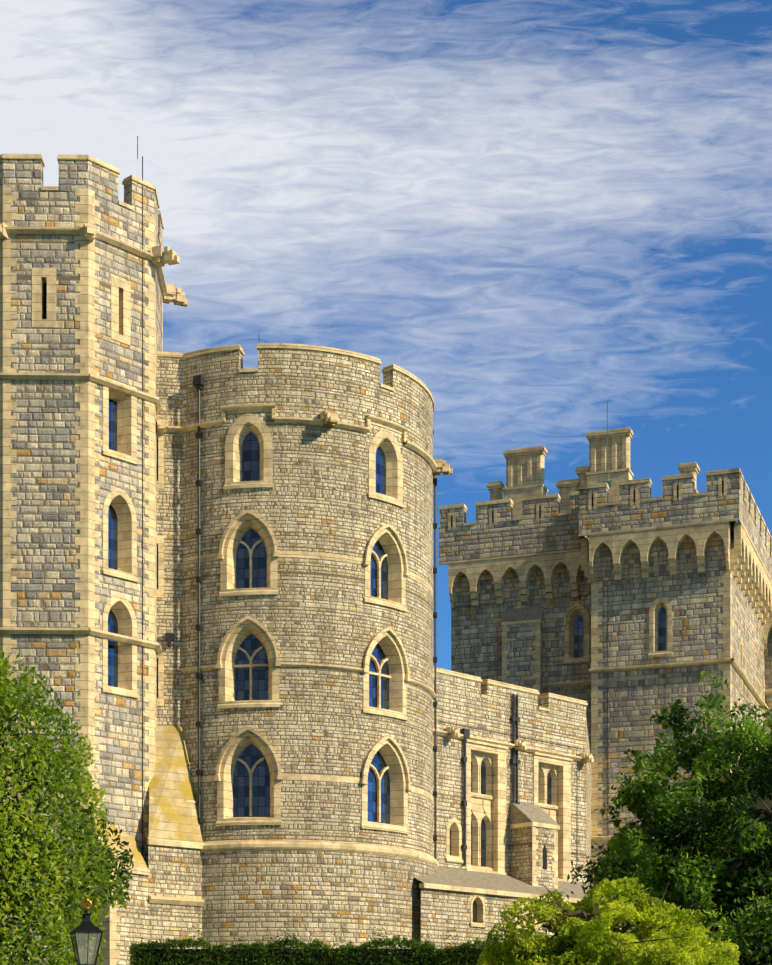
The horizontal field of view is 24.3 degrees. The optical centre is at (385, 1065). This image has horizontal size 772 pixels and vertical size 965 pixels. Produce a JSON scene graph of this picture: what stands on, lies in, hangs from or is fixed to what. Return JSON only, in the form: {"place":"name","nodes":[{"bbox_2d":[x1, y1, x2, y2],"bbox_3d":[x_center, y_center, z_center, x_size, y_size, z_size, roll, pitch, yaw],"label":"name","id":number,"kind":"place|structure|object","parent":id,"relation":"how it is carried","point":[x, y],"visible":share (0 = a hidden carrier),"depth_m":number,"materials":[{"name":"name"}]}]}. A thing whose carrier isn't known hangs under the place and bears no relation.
{"place":"outdoors","nodes":[
{"label":"outdoors","id":0,"kind":"place"},
{"bbox_2d":[0,159,161,964],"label":"octagonal tower","id":1,"kind":"structure","parent":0,"point":[48,515],"depth_m":67.86,"materials":[{"name":"beige stone"}]},
{"bbox_2d":[81,726,201,868],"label":"castle weatherings","id":2,"kind":"object","parent":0,"point":[173,813],"visible":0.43,"depth_m":70.25,"materials":[{"name":"beige stone"}]},
{"bbox_2d":[81,845,435,964],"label":"tower base","id":3,"kind":"object","parent":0,"point":[250,897],"visible":0.54,"depth_m":70.23,"materials":[{"name":"beige stone"}]},
{"bbox_2d":[157,348,432,855],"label":"round tower","id":4,"kind":"structure","parent":3,"relation":"on","point":[315,499],"depth_m":70.74,"materials":[{"name":"beige stone"}]},
{"bbox_2d":[137,136,579,865],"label":"drainpipes","id":5,"kind":"object","parent":4,"relation":"attached to","point":[197,384],"visible":0.83,"depth_m":76.23,"materials":[{"name":"black metal"}]},
{"bbox_2d":[0,0,771,669],"label":"sky","id":6,"kind":"structure","parent":0,"point":[543,214],"materials":[{"name":"blue"}]},
{"bbox_2d":[44,283,741,922],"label":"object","id":7,"kind":"object","parent":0,"point":[452,525],"visible":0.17,"depth_m":79.70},
{"bbox_2d":[128,924,771,964],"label":"hedge","id":8,"kind":"object","parent":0,"point":[377,944],"depth_m":49.23,"materials":[{"name":"green plant"}]},
{"bbox_2d":[414,606,612,898],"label":"castle stone roofs","id":9,"kind":"structure","parent":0,"point":[521,812],"depth_m":79.19,"materials":[{"name":"beige stone"}]},
{"bbox_2d":[421,671,621,948],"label":"stone wall","id":10,"kind":"structure","parent":0,"point":[461,701],"depth_m":79.33,"materials":[{"name":"beige stone"}]},
{"bbox_2d":[603,401,611,485],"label":"lightning rod","id":11,"kind":"object","parent":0,"point":[609,482],"visible":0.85,"depth_m":101.73,"materials":[{"name":"grey metal"}]},
{"bbox_2d":[675,770,771,941],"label":"tree","id":12,"kind":"object","parent":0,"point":[738,864],"visible":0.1,"depth_m":54.91,"materials":[{"name":"green plant"}]},
{"bbox_3d":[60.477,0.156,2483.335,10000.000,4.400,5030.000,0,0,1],"label":"ground","id":13,"kind":"structure","parent":0,"visible":0},
{"bbox_2d":[0,647,133,964],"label":"tree","id":14,"kind":"object","parent":13,"relation":"on","point":[37,865],"depth_m":38.26,"materials":[{"name":"green plant"}]},
{"bbox_2d":[70,911,102,964],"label":"lamp frame","id":15,"kind":"object","parent":13,"relation":"on","point":[86,925],"visible":0.96,"depth_m":35.10,"materials":[{"name":"black metal"}]},
{"bbox_2d":[71,932,100,963],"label":"lantern glass","id":16,"kind":"object","parent":15,"relation":"in","point":[91,948],"visible":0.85,"depth_m":35.25,"materials":[{"name":"glass"}]},
{"bbox_2d":[80,894,92,910],"bbox_3d":[-5.888,-3.189,35.229,0.263,0.330,0.233,0,0,1],"label":"lamp finial","id":17,"kind":"object","parent":15,"relation":"on","point":[84,907],"visible":1,"depth_m":35.20,"materials":[{"name":"gold metal"}]},
{"bbox_2d":[277,919,493,948],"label":"leaves","id":18,"kind":"object","parent":13,"relation":"on","point":[385,933],"visible":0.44,"depth_m":51.70,"materials":[{"name":"green plant"}]},
{"bbox_2d":[0,154,771,964],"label":"castle dressings","id":19,"kind":"structure","parent":13,"relation":"on","point":[608,462],"depth_m":70.78,"materials":[{"name":"beige stone"}]},
{"bbox_2d":[108,399,665,866],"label":"window panes","id":20,"kind":"structure","parent":19,"relation":"in","point":[250,755],"depth_m":70.79,"materials":[{"name":"blue glass"}]},
{"bbox_2d":[439,472,771,933],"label":"square tower","id":21,"kind":"structure","parent":13,"relation":"on","point":[631,701],"depth_m":95.75,"materials":[{"name":"grey stone"}]},
{"bbox_2d":[476,876,739,964],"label":"yellow tree","id":22,"kind":"object","parent":13,"relation":"on","point":[578,938],"depth_m":43.21,"materials":[{"name":"plant"}]},
{"bbox_2d":[558,955,659,964],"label":"foliage","id":23,"kind":"object","parent":13,"relation":"on","point":[608,963],"visible":0.04,"depth_m":43.28,"materials":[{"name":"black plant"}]},
{"bbox_2d":[566,671,771,964],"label":"tree","id":24,"kind":"object","parent":13,"relation":"on","point":[631,848],"depth_m":54.48,"materials":[{"name":"green plant"}]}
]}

